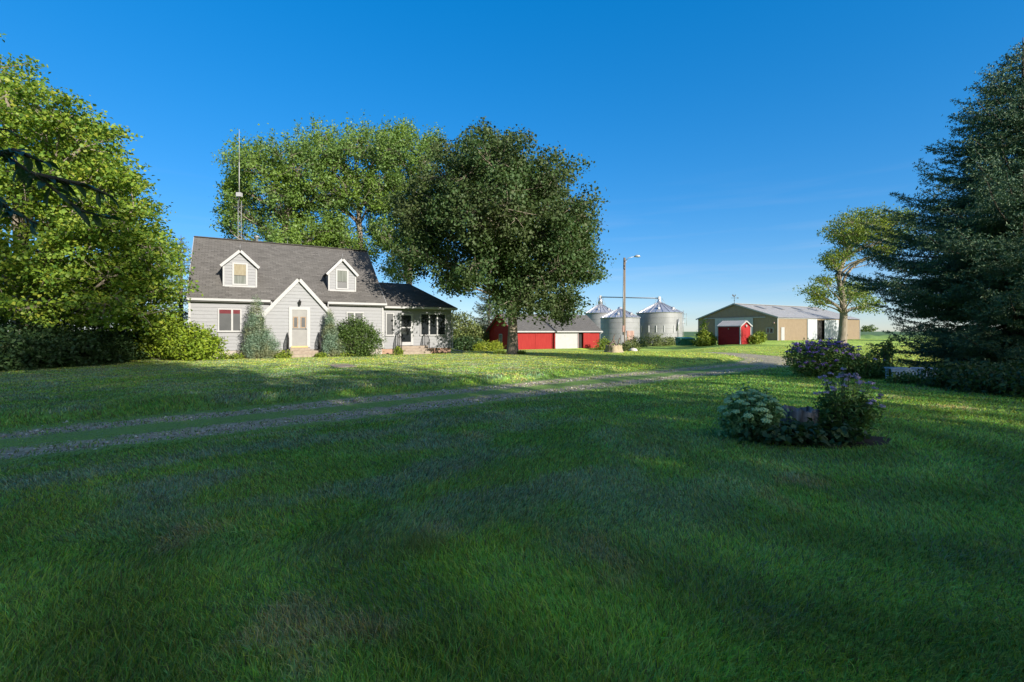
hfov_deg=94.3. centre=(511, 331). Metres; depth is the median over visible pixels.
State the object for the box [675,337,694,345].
dumpster
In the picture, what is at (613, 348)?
tree stump
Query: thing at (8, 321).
undergrowth shrub
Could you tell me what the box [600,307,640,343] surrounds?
grain bin
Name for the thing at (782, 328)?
side door
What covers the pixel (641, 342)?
tall weeds
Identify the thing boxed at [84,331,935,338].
crop field
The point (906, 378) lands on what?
flowering shrub
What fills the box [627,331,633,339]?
bin door
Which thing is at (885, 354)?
tall garden plant
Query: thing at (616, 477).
lawn
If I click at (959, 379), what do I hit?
spruce undergrowth
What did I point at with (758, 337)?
bush
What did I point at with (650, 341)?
tall weeds
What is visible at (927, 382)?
spruce undergrowth
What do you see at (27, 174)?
tree
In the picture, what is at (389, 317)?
window
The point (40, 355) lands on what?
undergrowth shrub
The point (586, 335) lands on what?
sliding door
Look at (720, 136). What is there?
sky
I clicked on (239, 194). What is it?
radio mast
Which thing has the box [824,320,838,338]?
sliding door
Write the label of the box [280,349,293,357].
weed clump
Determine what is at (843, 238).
boxelder tree
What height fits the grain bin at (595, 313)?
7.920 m
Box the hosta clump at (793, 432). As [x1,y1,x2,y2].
[737,416,877,448]
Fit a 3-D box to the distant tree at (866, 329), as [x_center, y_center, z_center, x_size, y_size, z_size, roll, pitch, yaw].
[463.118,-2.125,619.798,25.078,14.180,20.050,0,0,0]
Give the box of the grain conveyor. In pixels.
[596,295,664,303]
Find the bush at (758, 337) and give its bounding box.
[747,330,767,343]
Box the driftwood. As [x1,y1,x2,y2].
[607,334,619,344]
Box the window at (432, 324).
[420,313,445,335]
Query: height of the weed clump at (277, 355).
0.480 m
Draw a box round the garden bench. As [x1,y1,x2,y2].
[884,367,935,377]
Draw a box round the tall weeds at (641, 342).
[626,335,647,346]
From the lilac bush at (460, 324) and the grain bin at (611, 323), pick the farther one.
the grain bin at (611, 323)
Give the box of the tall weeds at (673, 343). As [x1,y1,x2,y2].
[660,336,675,345]
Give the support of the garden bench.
on the lawn at (616, 477)
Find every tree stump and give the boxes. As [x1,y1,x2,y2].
[604,345,623,352]
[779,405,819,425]
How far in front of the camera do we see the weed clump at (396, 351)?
30.22 m
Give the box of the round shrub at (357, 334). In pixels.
[332,313,386,356]
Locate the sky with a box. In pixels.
[0,0,1023,331]
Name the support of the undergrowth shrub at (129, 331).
on the lawn at (616, 477)
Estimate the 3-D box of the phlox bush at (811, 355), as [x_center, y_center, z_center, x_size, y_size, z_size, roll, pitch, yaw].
[10.348,0.858,15.612,3.005,1.419,1.776,0,0,0]
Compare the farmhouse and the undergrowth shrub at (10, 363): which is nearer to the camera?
the undergrowth shrub at (10, 363)
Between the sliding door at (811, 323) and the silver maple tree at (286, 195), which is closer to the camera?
the silver maple tree at (286, 195)
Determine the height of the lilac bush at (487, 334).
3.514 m
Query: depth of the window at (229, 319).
26.65 m
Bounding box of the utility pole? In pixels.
[621,255,639,346]
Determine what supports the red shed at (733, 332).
on the lawn at (616, 477)
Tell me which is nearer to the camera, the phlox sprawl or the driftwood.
the phlox sprawl
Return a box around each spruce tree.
[156,237,191,337]
[470,284,497,347]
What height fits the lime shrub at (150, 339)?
2.952 m
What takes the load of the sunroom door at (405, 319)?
in the farmhouse
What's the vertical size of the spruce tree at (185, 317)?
9.627 m
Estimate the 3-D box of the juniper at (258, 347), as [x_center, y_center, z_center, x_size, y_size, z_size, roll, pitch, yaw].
[-13.799,-0.236,26.193,2.257,3.618,1.773,0,0,0]
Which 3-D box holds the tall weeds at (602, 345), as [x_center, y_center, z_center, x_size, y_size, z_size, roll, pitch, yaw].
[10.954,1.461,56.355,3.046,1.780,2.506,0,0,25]
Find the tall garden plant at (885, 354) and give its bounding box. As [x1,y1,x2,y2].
[865,337,897,364]
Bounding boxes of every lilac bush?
[451,309,485,343]
[463,321,489,344]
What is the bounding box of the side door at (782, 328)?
[781,327,784,339]
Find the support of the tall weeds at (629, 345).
on the lawn at (616, 477)
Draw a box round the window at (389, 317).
[385,313,394,335]
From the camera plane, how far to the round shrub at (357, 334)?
28.23 m
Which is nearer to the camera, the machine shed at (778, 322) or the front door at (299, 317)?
the front door at (299, 317)
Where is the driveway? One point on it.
(381, 405)
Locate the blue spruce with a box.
[824,39,1023,372]
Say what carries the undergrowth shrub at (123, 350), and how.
on the lawn at (616, 477)
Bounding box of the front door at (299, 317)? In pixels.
[289,307,309,347]
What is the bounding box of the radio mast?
[236,147,242,239]
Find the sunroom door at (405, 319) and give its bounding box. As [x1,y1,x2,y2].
[399,313,412,344]
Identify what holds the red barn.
on the lawn at (616, 477)
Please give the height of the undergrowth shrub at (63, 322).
3.023 m
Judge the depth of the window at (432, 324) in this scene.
32.86 m
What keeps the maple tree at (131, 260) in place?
on the lawn at (616, 477)
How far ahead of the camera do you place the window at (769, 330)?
77.96 m
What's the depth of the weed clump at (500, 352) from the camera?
31.06 m
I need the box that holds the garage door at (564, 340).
[556,332,576,348]
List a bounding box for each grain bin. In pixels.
[585,304,612,339]
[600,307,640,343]
[636,301,686,343]
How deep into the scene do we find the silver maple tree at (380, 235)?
47.46 m
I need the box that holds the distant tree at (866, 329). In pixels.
[860,324,877,331]
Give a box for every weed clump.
[217,352,245,358]
[270,351,288,357]
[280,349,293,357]
[315,352,328,356]
[337,352,358,356]
[392,346,403,354]
[493,349,506,353]
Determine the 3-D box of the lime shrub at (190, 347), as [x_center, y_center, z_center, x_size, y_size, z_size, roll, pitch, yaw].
[-16.609,0.479,24.587,3.684,2.182,2.826,0,0,0]
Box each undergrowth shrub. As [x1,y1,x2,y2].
[0,309,74,338]
[0,324,84,368]
[0,325,47,370]
[0,332,69,370]
[17,320,120,366]
[30,310,128,337]
[51,322,143,363]
[88,328,156,360]
[105,318,175,356]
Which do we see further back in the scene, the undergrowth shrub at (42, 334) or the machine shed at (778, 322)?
the machine shed at (778, 322)
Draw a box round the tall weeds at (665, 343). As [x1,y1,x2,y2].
[649,332,674,345]
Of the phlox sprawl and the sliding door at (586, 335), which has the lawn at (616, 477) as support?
the phlox sprawl
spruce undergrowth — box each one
[902,358,1010,389]
[920,357,1023,392]
[951,361,1023,397]
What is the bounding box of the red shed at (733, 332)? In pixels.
[716,320,752,344]
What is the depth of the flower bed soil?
6.36 m
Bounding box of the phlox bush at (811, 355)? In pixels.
[777,336,870,377]
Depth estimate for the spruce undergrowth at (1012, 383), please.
10.99 m
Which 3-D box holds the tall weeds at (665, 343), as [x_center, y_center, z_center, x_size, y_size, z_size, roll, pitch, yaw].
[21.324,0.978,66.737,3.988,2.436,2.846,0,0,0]
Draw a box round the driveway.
[0,350,798,466]
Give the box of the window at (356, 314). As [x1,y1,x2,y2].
[346,312,363,329]
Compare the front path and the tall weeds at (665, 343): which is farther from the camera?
the tall weeds at (665, 343)
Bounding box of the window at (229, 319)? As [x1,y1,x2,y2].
[217,308,241,331]
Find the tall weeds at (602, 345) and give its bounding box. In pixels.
[594,336,615,349]
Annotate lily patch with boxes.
[472,339,503,350]
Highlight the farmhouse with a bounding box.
[186,236,463,357]
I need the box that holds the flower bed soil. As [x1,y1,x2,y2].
[774,436,890,448]
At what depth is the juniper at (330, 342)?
27.78 m
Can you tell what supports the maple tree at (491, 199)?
on the lawn at (616, 477)
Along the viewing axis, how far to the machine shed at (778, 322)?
83.31 m
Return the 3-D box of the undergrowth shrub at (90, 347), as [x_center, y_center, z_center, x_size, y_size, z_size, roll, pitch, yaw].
[-19.543,0.555,20.548,3.844,2.068,3.562,0,0,26]
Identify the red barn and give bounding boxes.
[486,313,602,349]
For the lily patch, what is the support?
on the lawn at (616, 477)
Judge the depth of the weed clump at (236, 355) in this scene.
25.52 m
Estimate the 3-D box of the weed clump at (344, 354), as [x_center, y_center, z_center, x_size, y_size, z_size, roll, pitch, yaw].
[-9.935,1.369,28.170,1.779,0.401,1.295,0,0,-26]
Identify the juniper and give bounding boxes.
[241,294,283,358]
[321,308,345,356]
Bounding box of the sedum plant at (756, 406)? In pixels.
[709,381,792,437]
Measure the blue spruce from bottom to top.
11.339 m
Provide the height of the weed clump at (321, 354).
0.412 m
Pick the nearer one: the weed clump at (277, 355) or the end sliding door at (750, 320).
the weed clump at (277, 355)
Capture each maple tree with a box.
[0,33,202,336]
[209,119,354,246]
[284,110,415,266]
[359,113,446,285]
[374,116,619,353]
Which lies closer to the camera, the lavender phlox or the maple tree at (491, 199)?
the lavender phlox
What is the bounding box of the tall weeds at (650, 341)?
[637,332,663,345]
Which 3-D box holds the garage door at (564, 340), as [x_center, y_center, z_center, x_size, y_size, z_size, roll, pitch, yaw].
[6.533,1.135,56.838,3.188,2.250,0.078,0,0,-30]
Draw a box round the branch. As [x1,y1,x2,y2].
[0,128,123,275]
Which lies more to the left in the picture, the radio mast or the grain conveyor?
the radio mast
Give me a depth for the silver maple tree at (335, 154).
46.04 m
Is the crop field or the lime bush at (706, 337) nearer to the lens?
the lime bush at (706, 337)
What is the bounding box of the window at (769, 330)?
[766,328,773,332]
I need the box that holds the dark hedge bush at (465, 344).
[451,335,485,350]
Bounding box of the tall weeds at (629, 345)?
[619,337,641,350]
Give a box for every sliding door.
[583,332,589,347]
[715,318,752,337]
[807,319,816,339]
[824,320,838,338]
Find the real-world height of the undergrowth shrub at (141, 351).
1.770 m
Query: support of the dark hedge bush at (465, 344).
on the lawn at (616, 477)
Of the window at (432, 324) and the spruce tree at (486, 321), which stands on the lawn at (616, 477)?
the spruce tree at (486, 321)
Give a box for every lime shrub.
[128,305,187,359]
[152,320,229,360]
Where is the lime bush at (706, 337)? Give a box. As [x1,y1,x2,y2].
[690,316,717,345]
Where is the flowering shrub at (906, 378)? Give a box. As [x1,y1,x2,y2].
[884,370,926,383]
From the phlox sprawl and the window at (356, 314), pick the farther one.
the window at (356, 314)
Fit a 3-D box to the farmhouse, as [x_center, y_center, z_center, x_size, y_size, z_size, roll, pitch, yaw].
[-12.744,-2.340,33.555,16.302,8.280,12.018,0,0,-30]
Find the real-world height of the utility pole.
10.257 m
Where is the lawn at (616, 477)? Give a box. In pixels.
[0,339,1023,681]
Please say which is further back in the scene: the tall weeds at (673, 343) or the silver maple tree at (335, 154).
the tall weeds at (673, 343)
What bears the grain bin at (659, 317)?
on the lawn at (616, 477)
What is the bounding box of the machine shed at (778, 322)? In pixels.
[696,303,859,340]
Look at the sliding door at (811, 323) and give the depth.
81.91 m
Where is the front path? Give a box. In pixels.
[327,363,356,367]
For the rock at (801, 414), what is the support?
on the flower bed soil
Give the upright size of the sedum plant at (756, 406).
0.845 m
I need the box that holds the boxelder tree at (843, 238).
[792,201,923,344]
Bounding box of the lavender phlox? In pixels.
[811,367,890,435]
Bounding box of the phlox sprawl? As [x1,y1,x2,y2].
[827,352,901,379]
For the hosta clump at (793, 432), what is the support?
on the flower bed soil

